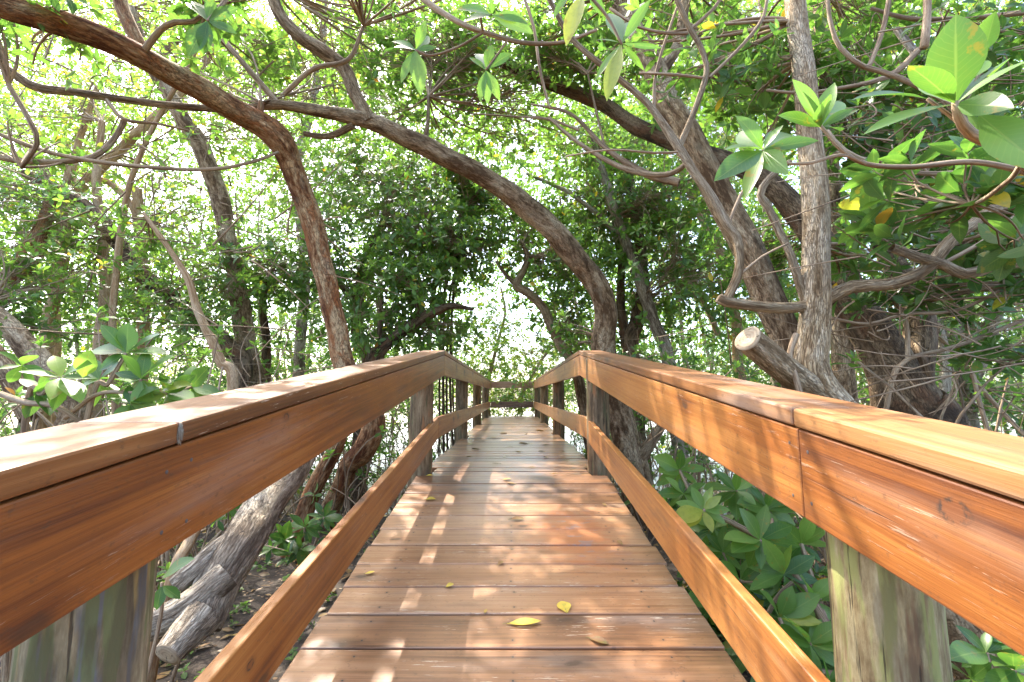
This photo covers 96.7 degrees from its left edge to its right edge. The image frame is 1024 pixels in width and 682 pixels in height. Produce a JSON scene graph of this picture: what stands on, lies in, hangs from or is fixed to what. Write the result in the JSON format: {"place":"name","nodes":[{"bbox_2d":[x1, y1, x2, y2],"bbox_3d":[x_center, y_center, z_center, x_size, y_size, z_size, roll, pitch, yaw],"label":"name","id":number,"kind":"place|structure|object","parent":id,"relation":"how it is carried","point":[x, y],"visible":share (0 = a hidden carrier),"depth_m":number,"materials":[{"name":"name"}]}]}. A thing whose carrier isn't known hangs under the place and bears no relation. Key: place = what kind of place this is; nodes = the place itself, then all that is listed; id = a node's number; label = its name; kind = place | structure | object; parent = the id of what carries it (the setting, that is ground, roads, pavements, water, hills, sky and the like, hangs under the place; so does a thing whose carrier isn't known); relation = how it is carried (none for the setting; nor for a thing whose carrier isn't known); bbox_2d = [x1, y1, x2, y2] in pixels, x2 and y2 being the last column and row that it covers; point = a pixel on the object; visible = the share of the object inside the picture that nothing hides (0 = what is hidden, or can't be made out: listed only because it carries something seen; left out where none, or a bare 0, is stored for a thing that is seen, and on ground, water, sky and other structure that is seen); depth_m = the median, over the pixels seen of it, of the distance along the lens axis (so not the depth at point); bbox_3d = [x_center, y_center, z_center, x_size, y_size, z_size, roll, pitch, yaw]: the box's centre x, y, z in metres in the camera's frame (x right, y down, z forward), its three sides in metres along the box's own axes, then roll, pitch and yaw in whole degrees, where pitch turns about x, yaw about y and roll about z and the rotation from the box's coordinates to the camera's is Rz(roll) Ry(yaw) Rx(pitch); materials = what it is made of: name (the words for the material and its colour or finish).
{"place":"outdoors","nodes":[
{"label":"outdoors","id":0,"kind":"place"},
{"bbox_2d":[0,513,829,681],"bbox_3d":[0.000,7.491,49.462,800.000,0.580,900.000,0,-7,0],"label":"ground","id":1,"kind":"structure","parent":0,"point":[200,659],"depth_m":3.12,"materials":[{"name":"brown soil"}]},
{"bbox_2d":[0,74,111,298],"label":"mangrove tree","id":2,"kind":"object","parent":1,"relation":"on","point":[36,228],"visible":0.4,"depth_m":6.48,"materials":[{"name":"green plant"}]},
{"bbox_2d":[0,117,141,430],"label":"mangrove tree","id":3,"kind":"object","parent":1,"relation":"on","point":[42,424],"visible":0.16,"depth_m":7.08,"materials":[{"name":"green plant"}]},
{"bbox_2d":[0,35,177,418],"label":"mangrove tree","id":4,"kind":"object","parent":1,"relation":"on","point":[101,131],"visible":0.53,"depth_m":7.09,"materials":[{"name":"green plant"}]},
{"bbox_2d":[0,323,219,681],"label":"mangrove shrub","id":5,"kind":"object","parent":1,"relation":"on","point":[46,395],"visible":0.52,"depth_m":1.91,"materials":[{"name":"green plant"}]},
{"bbox_2d":[0,143,261,516],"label":"mangrove tree","id":6,"kind":"object","parent":1,"relation":"on","point":[186,317],"visible":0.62,"depth_m":5.96,"materials":[{"name":"green plant"}]},
{"bbox_2d":[32,166,260,405],"bbox_3d":[-6.200,-0.219,7.635,3.043,5.955,2.424,5,-8,-37],"label":"mangrove tree","id":7,"kind":"object","parent":1,"relation":"on","point":[136,203],"visible":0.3,"depth_m":7.89,"materials":[{"name":"green plant"}]},
{"bbox_2d":[0,1,327,424],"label":"mangrove tree","id":8,"kind":"object","parent":1,"relation":"on","point":[135,132],"visible":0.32,"depth_m":7.93,"materials":[{"name":"green plant"}]},
{"bbox_2d":[28,0,303,384],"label":"mangrove tree","id":9,"kind":"object","parent":1,"relation":"on","point":[216,183],"visible":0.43,"depth_m":6.66,"materials":[{"name":"green plant"}]},
{"bbox_2d":[97,200,237,533],"bbox_3d":[-3.724,0.291,5.026,1.627,3.630,0.732,1,-7,-7],"label":"mangrove tree","id":10,"kind":"object","parent":1,"relation":"on","point":[153,230],"visible":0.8,"depth_m":4.93,"materials":[{"name":"beige plant"}]},
{"bbox_2d":[147,557,194,680],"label":"seedling plant","id":11,"kind":"object","parent":1,"relation":"on","point":[162,592],"visible":0.87,"depth_m":1.64,"materials":[{"name":"green plant"}]},
{"bbox_2d":[147,530,199,681],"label":"bare stem","id":12,"kind":"object","parent":1,"relation":"on","point":[184,548],"visible":0.31,"depth_m":2.18,"materials":[{"name":"beige plant"}]},
{"bbox_2d":[169,583,193,681],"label":"seedling plant","id":13,"kind":"object","parent":1,"relation":"on","point":[174,673],"visible":0.08,"depth_m":2.25,"materials":[{"name":"green plant"}]},
{"bbox_2d":[0,0,449,529],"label":"mangrove tree","id":14,"kind":"object","parent":1,"relation":"on","point":[132,48],"visible":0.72,"depth_m":3.84,"materials":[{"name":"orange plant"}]},
{"bbox_2d":[185,0,237,55],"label":"mangrove branch","id":15,"kind":"object","parent":14,"relation":"attached to","point":[203,36],"visible":1,"depth_m":2.64,"materials":[{"name":"green plant"}]},
{"bbox_2d":[211,499,248,530],"bbox_3d":[-1.939,1.463,3.136,0.409,0.833,0.175,-1,-7,12],"label":"seedling plant","id":16,"kind":"object","parent":1,"relation":"on","point":[232,512],"visible":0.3,"depth_m":3.17,"materials":[{"name":"green plant"}]},
{"bbox_2d":[150,456,317,664],"bbox_3d":[-1.456,0.835,2.905,0.680,1.257,2.066,-1,-7,9],"label":"leaning trunk","id":17,"kind":"object","parent":1,"relation":"on","point":[216,572],"visible":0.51,"depth_m":2.05,"materials":[{"name":"grey plant"}]},
{"bbox_2d":[156,530,377,678],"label":"fallen leaves","id":18,"kind":"object","parent":1,"relation":"on","point":[185,668],"visible":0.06,"depth_m":2.98,"materials":[{"name":"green plant"}]},
{"bbox_2d":[259,500,342,568],"bbox_3d":[-1.345,1.463,2.904,0.494,0.819,0.398,4,-8,-28],"label":"seedling plant","id":19,"kind":"object","parent":1,"relation":"on","point":[309,530],"visible":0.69,"depth_m":2.92,"materials":[{"name":"green plant"}]},
{"bbox_2d":[280,438,345,557],"bbox_3d":[-1.749,1.281,4.073,0.638,1.447,0.185,0,-7,0],"label":"bare stem","id":20,"kind":"object","parent":1,"relation":"on","point":[305,507],"visible":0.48,"depth_m":4.02,"materials":[{"name":"orange plant"}]},
{"bbox_2d":[83,0,546,377],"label":"mangrove tree","id":21,"kind":"object","parent":1,"relation":"on","point":[300,344],"visible":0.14,"depth_m":10.20,"materials":[{"name":"green plant"}]},
{"bbox_2d":[0,0,688,529],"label":"mangrove tree","id":22,"kind":"object","parent":1,"relation":"on","point":[534,212],"visible":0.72,"depth_m":4.94,"materials":[{"name":"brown plant"}]},
{"bbox_2d":[383,0,596,108],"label":"mangrove branch","id":23,"kind":"object","parent":22,"relation":"attached to","point":[415,66],"visible":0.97,"depth_m":2.39,"materials":[{"name":"green plant"}]},
{"bbox_2d":[553,0,660,100],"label":"mangrove branch","id":24,"kind":"object","parent":22,"relation":"attached to","point":[622,32],"visible":1,"depth_m":1.62,"materials":[{"name":"green plant"}]},
{"bbox_2d":[184,100,531,477],"bbox_3d":[-2.337,-0.768,7.611,5.380,7.073,3.295,0,-7,0],"label":"mangrove tree","id":25,"kind":"object","parent":1,"relation":"on","point":[428,239],"visible":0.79,"depth_m":7.13,"materials":[{"name":"green plant"}]},
{"bbox_2d":[341,243,484,513],"bbox_3d":[-1.407,0.591,6.466,2.235,3.766,1.746,4,-8,-28],"label":"mangrove tree","id":26,"kind":"object","parent":1,"relation":"on","point":[420,322],"visible":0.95,"depth_m":6.34,"materials":[{"name":"green plant"}]},
{"bbox_2d":[426,165,502,452],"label":"mangrove tree","id":27,"kind":"object","parent":1,"relation":"on","point":[472,197],"visible":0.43,"depth_m":7.48,"materials":[{"name":"green plant"}]},
{"bbox_2d":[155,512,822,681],"bbox_3d":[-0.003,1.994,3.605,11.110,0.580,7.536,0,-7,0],"label":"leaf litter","id":28,"kind":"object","parent":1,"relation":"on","point":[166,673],"visible":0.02,"depth_m":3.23,"materials":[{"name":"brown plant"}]},
{"bbox_2d":[434,285,573,419],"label":"mangrove tree","id":29,"kind":"object","parent":1,"relation":"on","point":[514,364],"visible":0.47,"depth_m":16.23,"materials":[{"name":"green plant"}]},
{"bbox_2d":[0,258,1023,603],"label":"undergrowth","id":30,"kind":"object","parent":1,"relation":"on","point":[724,352],"visible":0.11,"depth_m":5.75,"materials":[{"name":"green plant"}]},
{"bbox_2d":[0,0,1023,445],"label":"woods","id":31,"kind":"object","parent":1,"relation":"on","point":[236,178],"visible":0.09,"depth_m":17.32,"materials":[{"name":"green plant"}]},
{"bbox_2d":[279,416,746,681],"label":"boardwalk deck","id":32,"kind":"structure","parent":1,"relation":"on","point":[401,613],"depth_m":2.02,"materials":[{"name":"brown wood"}]},
{"bbox_2d":[0,350,490,681],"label":"wooden railing","id":33,"kind":"object","parent":32,"relation":"attached to","point":[99,516],"visible":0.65,"depth_m":0.88,"materials":[{"name":"brown wood"}]},
{"bbox_2d":[491,381,532,407],"bbox_3d":[0.000,1.630,13.875,1.294,0.787,0.040,0,-7,0],"label":"wooden railing","id":34,"kind":"object","parent":33,"relation":"attached to","point":[502,384],"visible":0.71,"depth_m":13.88,"materials":[{"name":"brown wood"}]},
{"bbox_2d":[511,516,523,519],"bbox_3d":[0.025,1.080,2.776,0.098,0.014,0.046,0,-7,0],"label":"fallen leaf","id":35,"kind":"object","parent":32,"relation":"on","point":[516,518],"visible":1,"depth_m":2.78,"materials":[{"name":"brown plant"}]},
{"bbox_2d":[502,618,540,624],"bbox_3d":[0.039,1.100,1.783,0.154,0.012,0.042,0,-7,0],"label":"fallen leaf","id":36,"kind":"object","parent":32,"relation":"on","point":[523,621],"visible":1,"depth_m":1.79,"materials":[{"name":"yellow plant"}]},
{"bbox_2d":[557,601,570,613],"bbox_3d":[0.220,1.103,1.887,0.059,0.015,0.087,6,-9,-40],"label":"fallen leaf","id":37,"kind":"object","parent":32,"relation":"on","point":[564,606],"visible":1,"depth_m":1.89,"materials":[{"name":"yellow plant"}]},
{"bbox_2d":[588,636,608,643],"bbox_3d":[0.315,1.104,1.680,0.088,0.012,0.034,-3,-7,21],"label":"fallen leaf","id":38,"kind":"object","parent":32,"relation":"on","point":[599,639],"visible":1,"depth_m":1.68,"materials":[{"name":"brown plant"}]},
{"bbox_2d":[533,350,1023,681],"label":"wooden railing","id":39,"kind":"object","parent":32,"relation":"attached to","point":[919,520],"visible":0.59,"depth_m":0.94,"materials":[{"name":"brown wood"}]},
{"bbox_2d":[448,173,629,458],"bbox_3d":[0.323,-0.024,7.227,2.939,5.344,2.764,0,-7,0],"label":"mangrove tree","id":40,"kind":"object","parent":1,"relation":"on","point":[562,271],"visible":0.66,"depth_m":6.97,"materials":[{"name":"green plant"}]},
{"bbox_2d":[501,77,756,466],"bbox_3d":[2.163,-0.983,7.696,4.750,7.384,3.002,0,-7,0],"label":"mangrove tree","id":41,"kind":"object","parent":1,"relation":"on","point":[627,332],"visible":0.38,"depth_m":7.27,"materials":[{"name":"green plant"}]},
{"bbox_2d":[497,76,800,498],"bbox_3d":[1.861,-0.778,6.846,4.170,6.629,2.830,-2,-7,13],"label":"mangrove tree","id":42,"kind":"object","parent":1,"relation":"on","point":[664,218],"visible":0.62,"depth_m":6.65,"materials":[{"name":"green plant"}]},
{"bbox_2d":[470,0,875,388],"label":"mangrove tree","id":43,"kind":"object","parent":1,"relation":"on","point":[769,287],"visible":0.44,"depth_m":3.99,"materials":[{"name":"green plant"}]},
{"bbox_2d":[653,449,835,681],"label":"mangrove shrub","id":44,"kind":"object","parent":1,"relation":"on","point":[770,542],"visible":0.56,"depth_m":2.13,"materials":[{"name":"green plant"}]},
{"bbox_2d":[472,0,1023,425],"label":"mangrove tree","id":45,"kind":"object","parent":1,"relation":"on","point":[783,198],"visible":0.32,"depth_m":3.33,"materials":[{"name":"green plant"}]},
{"bbox_2d":[598,38,918,379],"bbox_3d":[4.318,-1.611,8.607,5.612,8.926,3.898,0,-7,0],"label":"mangrove tree","id":46,"kind":"object","parent":1,"relation":"on","point":[736,351],"visible":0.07,"depth_m":8.18,"materials":[{"name":"green plant"}]},
{"bbox_2d":[537,0,1023,387],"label":"mangrove tree","id":47,"kind":"object","parent":1,"relation":"on","point":[696,60],"visible":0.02,"depth_m":9.96,"materials":[{"name":"green plant"}]},
{"bbox_2d":[547,0,1023,681],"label":"mangrove tree","id":48,"kind":"object","parent":1,"relation":"on","point":[801,364],"visible":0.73,"depth_m":2.29,"materials":[{"name":"beige plant"}]},
{"bbox_2d":[695,0,1023,401],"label":"mangrove tree","id":49,"kind":"object","parent":1,"relation":"on","point":[846,379],"visible":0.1,"depth_m":4.69,"materials":[{"name":"green plant"}]},
{"bbox_2d":[742,0,1023,431],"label":"mangrove tree","id":50,"kind":"object","parent":1,"relation":"on","point":[923,295],"visible":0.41,"depth_m":2.51,"materials":[{"name":"green plant"}]},
{"bbox_2d":[836,11,1023,281],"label":"mangrove branch","id":51,"kind":"object","parent":50,"relation":"attached to","point":[956,63],"visible":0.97,"depth_m":1.57,"materials":[{"name":"green plant"}]},
{"bbox_2d":[714,79,1023,198],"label":"mangrove branch","id":52,"kind":"object","parent":51,"relation":"attached to","point":[825,109],"visible":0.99,"depth_m":1.33,"materials":[{"name":"green plant"}]},
{"bbox_2d":[766,0,1023,337],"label":"mangrove tree","id":53,"kind":"object","parent":1,"relation":"on","point":[1016,19],"visible":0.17,"depth_m":3.43,"materials":[{"name":"green plant"}]},
{"bbox_2d":[795,178,1023,436],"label":"mangrove tree","id":54,"kind":"object","parent":1,"relation":"on","point":[971,388],"visible":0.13,"depth_m":5.77,"materials":[{"name":"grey plant"}]},
{"bbox_2d":[950,625,1023,681],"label":"mangrove shrub","id":55,"kind":"object","parent":1,"relation":"on","point":[977,663],"visible":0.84,"depth_m":1.23,"materials":[{"name":"green plant"}]},
{"bbox_2d":[0,397,1023,529],"bbox_3d":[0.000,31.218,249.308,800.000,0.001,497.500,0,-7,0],"label":"water","id":56,"kind":"structure","parent":0,"point":[567,437],"depth_m":12.96,"materials":[{"name":"white liquid"}]},
{"bbox_2d":[0,226,129,425],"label":"mangrove tree","id":57,"kind":"object","parent":56,"relation":"on","point":[19,342],"visible":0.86,"depth_m":5.04,"materials":[{"name":"green plant"}]},
{"bbox_2d":[0,0,408,413],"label":"mangrove tree","id":58,"kind":"object","parent":56,"relation":"on","point":[119,242],"visible":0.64,"depth_m":5.42,"materials":[{"name":"green plant"}]},
{"bbox_2d":[0,0,1023,396],"label":"sky","id":59,"kind":"structure","parent":0,"point":[57,45],"materials":[{"name":"white"}]}
]}

